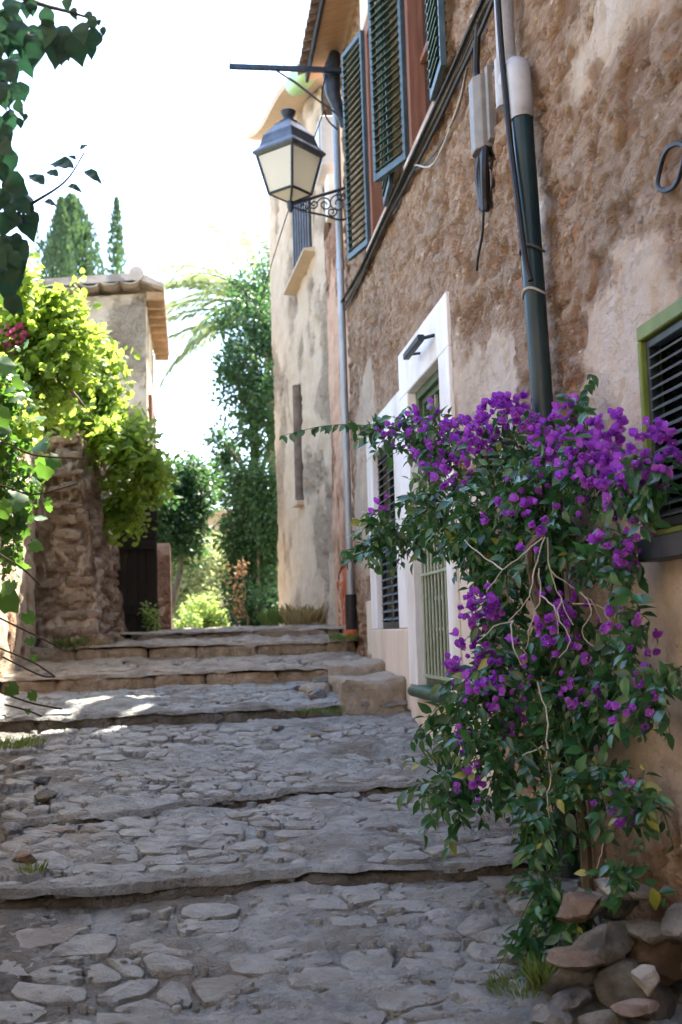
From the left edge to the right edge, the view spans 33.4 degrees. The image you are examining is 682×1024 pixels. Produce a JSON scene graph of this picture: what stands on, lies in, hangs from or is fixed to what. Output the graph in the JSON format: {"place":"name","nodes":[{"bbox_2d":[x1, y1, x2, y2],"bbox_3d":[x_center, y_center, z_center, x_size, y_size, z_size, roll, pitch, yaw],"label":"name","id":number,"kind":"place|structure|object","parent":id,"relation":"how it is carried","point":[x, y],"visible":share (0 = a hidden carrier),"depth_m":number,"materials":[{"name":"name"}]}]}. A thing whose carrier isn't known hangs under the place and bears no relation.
{"place":"outdoors","nodes":[
{"label":"outdoors","id":0,"kind":"place"},
{"bbox_2d":[0,0,309,509],"label":"sky","id":1,"kind":"structure","parent":0,"point":[161,114],"materials":[{"name":"white"}]},
{"bbox_2d":[48,638,276,680],"bbox_3d":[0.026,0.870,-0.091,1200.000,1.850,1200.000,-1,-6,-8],"label":"ground","id":2,"kind":"structure","parent":0,"point":[154,676],"depth_m":10.52,"materials":[{"name":"grey stone"}]},
{"bbox_2d":[0,454,35,687],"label":"garden wall","id":3,"kind":"structure","parent":2,"relation":"on","point":[12,638],"depth_m":9.67,"materials":[{"name":"beige stone"}]},
{"bbox_2d":[0,245,181,546],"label":"grape vine","id":4,"kind":"object","parent":3,"relation":"attached to","point":[74,391],"visible":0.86,"depth_m":9.60,"materials":[{"name":"green plant"}]},
{"bbox_2d":[0,0,105,316],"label":"climbing plant","id":5,"kind":"object","parent":2,"relation":"on","point":[32,45],"visible":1,"depth_m":3.08,"materials":[{"name":"green plant"}]},
{"bbox_2d":[44,195,77,278],"bbox_3d":[-7.308,-2.628,29.745,1.313,11.778,1.280,-1,-6,-8],"label":"cypress tree","id":6,"kind":"object","parent":2,"relation":"on","point":[59,234],"visible":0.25,"depth_m":30.05,"materials":[{"name":"green plant"}]},
{"bbox_2d":[34,192,105,278],"bbox_3d":[-8.460,-3.191,35.775,2.743,14.227,2.667,1,-7,-27],"label":"cypress tree","id":7,"kind":"object","parent":2,"relation":"on","point":[81,233],"visible":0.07,"depth_m":35.91,"materials":[{"name":"green plant"}]},
{"bbox_2d":[31,426,131,648],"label":"stone buttress","id":8,"kind":"structure","parent":2,"relation":"on","point":[78,593],"depth_m":10.52,"materials":[{"name":"brown stone"}]},
{"bbox_2d":[2,266,169,637],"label":"tile roofed house","id":9,"kind":"structure","parent":2,"relation":"on","point":[131,312],"depth_m":15.13,"materials":[{"name":"beige"}]},
{"bbox_2d":[90,195,129,274],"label":"conifer tree","id":10,"kind":"object","parent":2,"relation":"on","point":[118,249],"visible":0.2,"depth_m":40.42,"materials":[{"name":"green plant"}]},
{"bbox_2d":[172,591,229,628],"bbox_3d":[-2.625,1.855,20.618,0.981,0.898,1.315,-7,-8,40],"label":"lime bush","id":11,"kind":"object","parent":2,"relation":"on","point":[206,609],"visible":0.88,"depth_m":20.58,"materials":[{"name":"green plant"}]},
{"bbox_2d":[171,530,231,623],"bbox_3d":[-2.820,1.407,23.284,2.249,2.224,1.890,4,-8,-42],"label":"olive tree","id":12,"kind":"object","parent":2,"relation":"on","point":[198,581],"visible":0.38,"depth_m":22.55,"materials":[{"name":"green plant"}]},
{"bbox_2d":[172,510,244,628],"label":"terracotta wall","id":13,"kind":"structure","parent":2,"relation":"on","point":[215,517],"depth_m":27.95,"materials":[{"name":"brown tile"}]},
{"bbox_2d":[145,206,277,592],"bbox_3d":[-1.729,-1.556,22.205,5.027,7.742,5.208,4,-8,-44],"label":"palm tree","id":14,"kind":"object","parent":2,"relation":"on","point":[218,286],"visible":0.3,"depth_m":22.00,"materials":[{"name":"green plant"}]},
{"bbox_2d":[201,250,278,575],"bbox_3d":[-1.215,-1.367,18.114,2.062,6.518,3.215,-1,-6,-8],"label":"evergreen tree","id":15,"kind":"object","parent":2,"relation":"on","point":[254,395],"visible":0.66,"depth_m":18.15,"materials":[{"name":"green plant"}]},
{"bbox_2d":[215,456,278,625],"bbox_3d":[-1.227,0.486,16.637,1.265,2.802,2.089,-1,-6,-8],"label":"shrub","id":16,"kind":"object","parent":2,"relation":"on","point":[261,590],"visible":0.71,"depth_m":16.68,"materials":[{"name":"green plant"}]},
{"bbox_2d":[246,61,343,625],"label":"tan house","id":17,"kind":"structure","parent":2,"relation":"on","point":[300,354],"depth_m":13.50,"materials":[{"name":"paint"}]},
{"bbox_2d":[283,186,328,295],"bbox_3d":[-0.420,-3.332,13.496,0.330,1.230,1.190,0,-6,-14],"label":"window","id":18,"kind":"structure","parent":17,"relation":"in","point":[302,223],"depth_m":13.45,"materials":[{"name":"beige glass"}]},
{"bbox_2d":[325,191,358,649],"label":"peach wall","id":19,"kind":"structure","parent":2,"relation":"on","point":[340,588],"depth_m":11.70,"materials":[{"name":"paint"}]},
{"bbox_2d":[298,0,681,921],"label":"stone house","id":20,"kind":"structure","parent":2,"relation":"on","point":[606,82],"depth_m":5.26,"materials":[{"name":"paint"}]},
{"bbox_2d":[229,52,342,118],"bbox_3d":[-0.478,-3.874,10.351,1.070,0.606,0.040,-1,-6,-8],"label":"iron wire bracket","id":21,"kind":"object","parent":20,"relation":"attached to","point":[283,68],"visible":0.91,"depth_m":10.36,"materials":[{"name":"black metal"}]},
{"bbox_2d":[225,74,337,420],"bbox_3d":[-0.932,-2.586,12.252,0.433,2.466,4.175,1,-6,-21],"label":"cable","id":22,"kind":"object","parent":21,"relation":"hanging from","point":[330,123],"visible":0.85,"depth_m":10.82,"materials":[{"name":"black rubber"}]},
{"bbox_2d":[294,187,345,220],"bbox_3d":[-0.185,-2.793,10.221,0.548,0.400,0.032,-1,-6,-8],"label":"lantern bracket","id":23,"kind":"object","parent":20,"relation":"attached to","point":[338,190],"visible":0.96,"depth_m":10.22,"materials":[{"name":"metal"}]},
{"bbox_2d":[252,108,325,212],"bbox_3d":[-0.464,-3.159,10.224,0.474,0.965,0.474,-6,-8,37],"label":"street lantern","id":24,"kind":"object","parent":23,"relation":"on","point":[289,153],"visible":1,"depth_m":10.11,"materials":[{"name":"metal"}]},
{"bbox_2d":[323,50,342,127],"bbox_3d":[-0.068,-3.922,10.537,0.203,0.718,0.162,-3,-6,10],"label":"rainwater head","id":25,"kind":"object","parent":20,"relation":"attached to","point":[332,88],"visible":0.78,"depth_m":10.50},
{"bbox_2d":[332,109,359,639],"bbox_3d":[0.019,-1.496,10.512,0.150,5.330,0.150,-1,-6,-8],"label":"downpipe","id":26,"kind":"object","parent":20,"relation":"attached to","point":[351,610],"visible":0.92,"depth_m":10.45,"materials":[{"name":"metal"}]},
{"bbox_2d":[359,0,392,253],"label":"window","id":27,"kind":"structure","parent":20,"relation":"in","point":[377,210],"depth_m":9.11,"materials":[{"name":"brown wood"}]},
{"bbox_2d":[340,0,493,310],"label":"cable bundle","id":28,"kind":"object","parent":20,"relation":"attached to","point":[483,10],"visible":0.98,"depth_m":6.53,"materials":[{"name":"black rubber"}]},
{"bbox_2d":[403,333,434,359],"bbox_3d":[0.479,-1.016,7.005,0.108,0.045,0.489,-1,-6,-8],"label":"lamp bar","id":29,"kind":"object","parent":20,"relation":"attached to","point":[413,347],"visible":1,"depth_m":6.92,"materials":[{"name":"metal"}]},
{"bbox_2d":[403,0,441,171],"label":"window","id":30,"kind":"structure","parent":20,"relation":"in","point":[420,106],"depth_m":7.47,"materials":[{"name":"brown wood"}]},
{"bbox_2d":[416,369,450,689],"bbox_3d":[0.626,0.114,7.104,0.122,1.960,0.990,-1,-6,-8],"label":"door","id":31,"kind":"structure","parent":20,"relation":"in","point":[433,576],"depth_m":7.21,"materials":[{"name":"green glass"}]},
{"bbox_2d":[468,21,496,270],"bbox_3d":[0.688,-1.898,5.589,0.090,1.328,0.457,-1,-6,-8],"label":"junction box","id":32,"kind":"object","parent":20,"relation":"attached to","point":[483,115],"visible":0.98,"depth_m":5.52,"materials":[{"name":"grey plastic"}]},
{"bbox_2d":[494,0,580,877],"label":"drain pipe","id":33,"kind":"object","parent":20,"relation":"attached to","point":[520,95],"visible":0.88,"depth_m":4.64,"materials":[{"name":"green plastic"}]},
{"bbox_2d":[495,0,533,281],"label":"cable","id":34,"kind":"object","parent":33,"relation":"hanging from","point":[520,224],"visible":1,"depth_m":4.73,"materials":[{"name":"black rubber"}]},
{"bbox_2d":[636,297,681,562],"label":"window","id":35,"kind":"structure","parent":20,"relation":"in","point":[666,545],"depth_m":3.56,"materials":[{"name":"paint"}]},
{"bbox_2d":[655,140,681,192],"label":"wire coil","id":36,"kind":"object","parent":20,"relation":"attached to","point":[676,182],"visible":1,"depth_m":3.46,"materials":[{"name":"grey metal"}]},
{"bbox_2d":[315,115,335,222],"bbox_3d":[-0.134,-3.331,11.199,0.205,0.970,0.500,-1,-6,-8],"label":"meter box","id":37,"kind":"object","parent":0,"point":[324,142],"visible":0.41,"depth_m":10.99,"materials":[{"name":"paint"}]},
{"bbox_2d":[315,120,319,147],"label":"satellite dish","id":38,"kind":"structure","parent":37,"relation":"in","point":[317,137],"depth_m":11.02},
{"bbox_2d":[0,624,681,1023],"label":"path","id":39,"kind":"structure","parent":0,"point":[204,840],"depth_m":4.63,"materials":[{"name":"grey stone"}]},
{"bbox_2d":[0,822,22,834],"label":"rock","id":40,"kind":"object","parent":39,"relation":"on","point":[9,828],"visible":1,"depth_m":4.91,"materials":[{"name":"grey stone"}]},
{"bbox_2d":[10,756,35,766],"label":"rock","id":41,"kind":"object","parent":39,"relation":"on","point":[22,761],"visible":0.98,"depth_m":6.29,"materials":[{"name":"beige stone"}]},
{"bbox_2d":[0,734,48,749],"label":"weeds","id":42,"kind":"object","parent":39,"relation":"on","point":[17,743],"visible":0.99,"depth_m":6.86,"materials":[{"name":"green plant"}]},
{"bbox_2d":[12,850,36,863],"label":"rock","id":43,"kind":"object","parent":39,"relation":"on","point":[25,856],"visible":0.98,"depth_m":4.48,"materials":[{"name":"brown stone"}]},
{"bbox_2d":[15,859,49,873],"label":"weeds","id":44,"kind":"object","parent":39,"relation":"on","point":[28,868],"visible":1,"depth_m":4.35,"materials":[{"name":"green plant"}]},
{"bbox_2d":[33,775,50,785],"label":"rock","id":45,"kind":"object","parent":39,"relation":"on","point":[43,780],"visible":0.99,"depth_m":5.81,"materials":[{"name":"grey stone"}]},
{"bbox_2d":[0,339,83,716],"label":"trailing vine","id":46,"kind":"object","parent":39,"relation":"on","point":[16,508],"visible":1,"depth_m":6.32,"materials":[{"name":"green plant"}]},
{"bbox_2d":[34,790,57,802],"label":"rock","id":47,"kind":"object","parent":39,"relation":"on","point":[45,796],"visible":0.98,"depth_m":5.46,"materials":[{"name":"grey stone"}]},
{"bbox_2d":[49,634,87,652],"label":"weeds","id":48,"kind":"object","parent":39,"relation":"on","point":[62,644],"visible":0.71,"depth_m":10.03,"materials":[{"name":"green plant"}]},
{"bbox_2d":[58,635,115,650],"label":"weeds","id":49,"kind":"object","parent":39,"relation":"on","point":[98,641],"visible":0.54,"depth_m":10.10,"materials":[{"name":"green plant"}]},
{"bbox_2d":[114,507,157,631],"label":"wooden gate","id":50,"kind":"structure","parent":39,"relation":"on","point":[137,578],"depth_m":12.30,"materials":[{"name":"brown wood"}]},
{"bbox_2d":[138,600,163,631],"bbox_3d":[-1.999,1.133,11.972,0.276,0.428,0.300,-4,-6,21],"label":"shrub","id":51,"kind":"object","parent":39,"relation":"on","point":[147,618],"visible":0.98,"depth_m":11.97,"materials":[{"name":"green plant"}]},
{"bbox_2d":[157,543,171,629],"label":"gate pier","id":52,"kind":"structure","parent":39,"relation":"on","point":[164,577],"depth_m":12.76,"materials":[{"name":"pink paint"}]},
{"bbox_2d":[128,444,225,613],"bbox_3d":[-2.113,0.323,14.286,1.097,2.403,1.980,-6,-7,34],"label":"carob tree","id":53,"kind":"object","parent":39,"relation":"on","point":[184,512],"visible":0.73,"depth_m":14.25,"materials":[{"name":"green plant"}]},
{"bbox_2d":[222,559,249,625],"bbox_3d":[-1.448,1.131,15.722,0.400,1.031,0.335,-1,-6,-8],"label":"rusty shrub","id":54,"kind":"object","parent":39,"relation":"on","point":[240,585],"visible":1,"depth_m":15.75,"materials":[{"name":"orange plant"}]},
{"bbox_2d":[272,725,283,729],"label":"rock","id":55,"kind":"object","parent":39,"relation":"on","point":[277,727],"visible":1,"depth_m":7.32,"materials":[{"name":"grey stone"}]},
{"bbox_2d":[256,604,308,625],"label":"weeds","id":56,"kind":"object","parent":39,"relation":"on","point":[271,618],"visible":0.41,"depth_m":13.13,"materials":[{"name":"green plant"}]},
{"bbox_2d":[278,602,327,625],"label":"weeds","id":57,"kind":"object","parent":39,"relation":"on","point":[304,615],"visible":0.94,"depth_m":12.47,"materials":[{"name":"green plant"}]},
{"bbox_2d":[310,733,320,737],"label":"rock","id":58,"kind":"object","parent":39,"relation":"on","point":[312,735],"visible":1,"depth_m":7.11,"materials":[{"name":"stone"}]},
{"bbox_2d":[308,688,326,698],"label":"rock","id":59,"kind":"object","parent":39,"relation":"on","point":[317,693],"visible":0.91,"depth_m":8.03,"materials":[{"name":"grey stone"}]},
{"bbox_2d":[294,704,345,713],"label":"weeds","id":60,"kind":"object","parent":39,"relation":"on","point":[327,711],"visible":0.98,"depth_m":7.71,"materials":[{"name":"green plant"}]},
{"bbox_2d":[311,676,328,682],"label":"rock","id":61,"kind":"object","parent":39,"relation":"on","point":[319,679],"visible":0.48,"depth_m":8.60,"materials":[{"name":"grey stone"}]},
{"bbox_2d":[327,631,359,641],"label":"weeds","id":62,"kind":"object","parent":39,"relation":"on","point":[338,636],"visible":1,"depth_m":10.03,"materials":[{"name":"green plant"}]},
{"bbox_2d":[279,374,681,979],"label":"bougainvillea","id":63,"kind":"object","parent":39,"relation":"on","point":[643,483],"visible":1,"depth_m":4.02,"materials":[{"name":"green plant"}]},
{"bbox_2d":[420,747,462,766],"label":"weeds","id":64,"kind":"object","parent":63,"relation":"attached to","point":[434,758],"visible":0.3,"depth_m":6.32,"materials":[{"name":"green plant"}]},
{"bbox_2d":[485,969,548,1000],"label":"weeds","id":65,"kind":"object","parent":39,"relation":"on","point":[516,991],"visible":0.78,"depth_m":3.46,"materials":[{"name":"green plant"}]},
{"bbox_2d":[518,951,566,987],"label":"weeds","id":66,"kind":"object","parent":39,"relation":"on","point":[538,974],"visible":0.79,"depth_m":3.39,"materials":[{"name":"green plant"}]},
{"bbox_2d":[530,1004,572,1023],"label":"rock","id":67,"kind":"object","parent":39,"relation":"on","point":[545,1014],"visible":1,"depth_m":3.21,"materials":[{"name":"grey stone"}]},
{"bbox_2d":[542,965,595,993],"bbox_3d":[0.676,1.390,3.415,0.165,0.108,0.161,2,-7,-33],"label":"rock","id":68,"kind":"object","parent":39,"relation":"on","point":[562,979],"visible":0.49,"depth_m":3.37,"materials":[{"name":"brown stone"}]},
{"bbox_2d":[546,945,615,971],"bbox_3d":[0.704,1.321,3.348,0.194,0.071,0.154,-1,-6,-8],"label":"rock","id":69,"kind":"object","parent":68,"relation":"on","point":[579,958],"visible":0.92,"depth_m":3.33,"materials":[{"name":"brown stone"}]},
{"bbox_2d":[549,986,591,1014],"bbox_3d":[0.658,1.411,3.274,0.130,0.065,0.102,-3,-6,8],"label":"rock","id":70,"kind":"object","parent":39,"relation":"on","point":[571,1001],"visible":0.88,"depth_m":3.26,"materials":[{"name":"stone"}]},
{"bbox_2d":[578,1009,632,1023],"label":"rock","id":71,"kind":"object","parent":39,"relation":"on","point":[607,1016],"visible":0.98,"depth_m":3.17,"materials":[{"name":"beige stone"}]},
{"bbox_2d":[596,887,638,920],"bbox_3d":[0.900,1.265,3.733,0.158,0.128,0.172,-1,-6,-8],"label":"rock","id":72,"kind":"object","parent":39,"relation":"on","point":[626,909],"visible":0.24,"depth_m":3.66,"materials":[{"name":"brown stone"}]},
{"bbox_2d":[576,887,607,923],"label":"rock","id":73,"kind":"object","parent":72,"relation":"on","point":[598,909],"visible":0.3,"depth_m":3.61,"materials":[{"name":"grey stone"}]},
{"bbox_2d":[594,877,651,900],"bbox_3d":[0.899,1.185,3.563,0.188,0.065,0.186,1,-6,-22],"label":"rock","id":74,"kind":"object","parent":72,"relation":"on","point":[642,893],"visible":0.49,"depth_m":3.50,"materials":[{"name":"grey stone"}]},
{"bbox_2d":[593,957,677,1019],"bbox_3d":[0.871,1.414,3.369,0.215,0.191,0.235,-5,-7,26],"label":"rock","id":75,"kind":"object","parent":39,"relation":"on","point":[613,983],"visible":0.6,"depth_m":3.30,"materials":[{"name":"brown stone"}]},
{"bbox_2d":[573,921,637,966],"bbox_3d":[0.810,1.290,3.421,0.273,0.113,0.154,2,-7,-32],"label":"rock","id":76,"kind":"object","parent":75,"relation":"on","point":[612,941],"visible":0.74,"depth_m":3.38,"materials":[{"name":"grey stone"}]},
{"bbox_2d":[556,891,601,922],"bbox_3d":[0.736,1.224,3.511,0.115,0.090,0.152,-5,-7,29],"label":"rock","id":77,"kind":"object","parent":76,"relation":"on","point":[577,907],"visible":1,"depth_m":3.48,"materials":[{"name":"brown stone"}]},
{"bbox_2d":[625,915,681,985],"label":"rock","id":78,"kind":"object","parent":75,"relation":"on","point":[665,959],"visible":0.39,"depth_m":3.38,"materials":[{"name":"brown stone"}]},
{"bbox_2d":[626,920,668,945],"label":"rock","id":79,"kind":"object","parent":78,"relation":"on","point":[647,932],"visible":0.82,"depth_m":3.35,"materials":[{"name":"grey stone"}]},
{"bbox_2d":[660,902,681,941],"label":"rock","id":80,"kind":"object","parent":79,"relation":"on","point":[671,926],"visible":1,"depth_m":3.32,"materials":[{"name":"grey stone"}]},
{"bbox_2d":[635,1019,681,1023],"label":"rock","id":81,"kind":"object","parent":39,"relation":"on","point":[651,1021],"visible":1,"depth_m":3.17,"materials":[{"name":"grey stone"}]},
{"bbox_2d":[610,998,659,1017],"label":"rock","id":82,"kind":"object","parent":81,"relation":"on","point":[632,1007],"visible":1,"depth_m":3.15,"materials":[{"name":"brown stone"}]},
{"bbox_2d":[631,964,659,996],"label":"rock","id":83,"kind":"object","parent":82,"relation":"on","point":[646,978],"visible":1,"depth_m":3.24,"materials":[{"name":"beige stone"}]}
]}

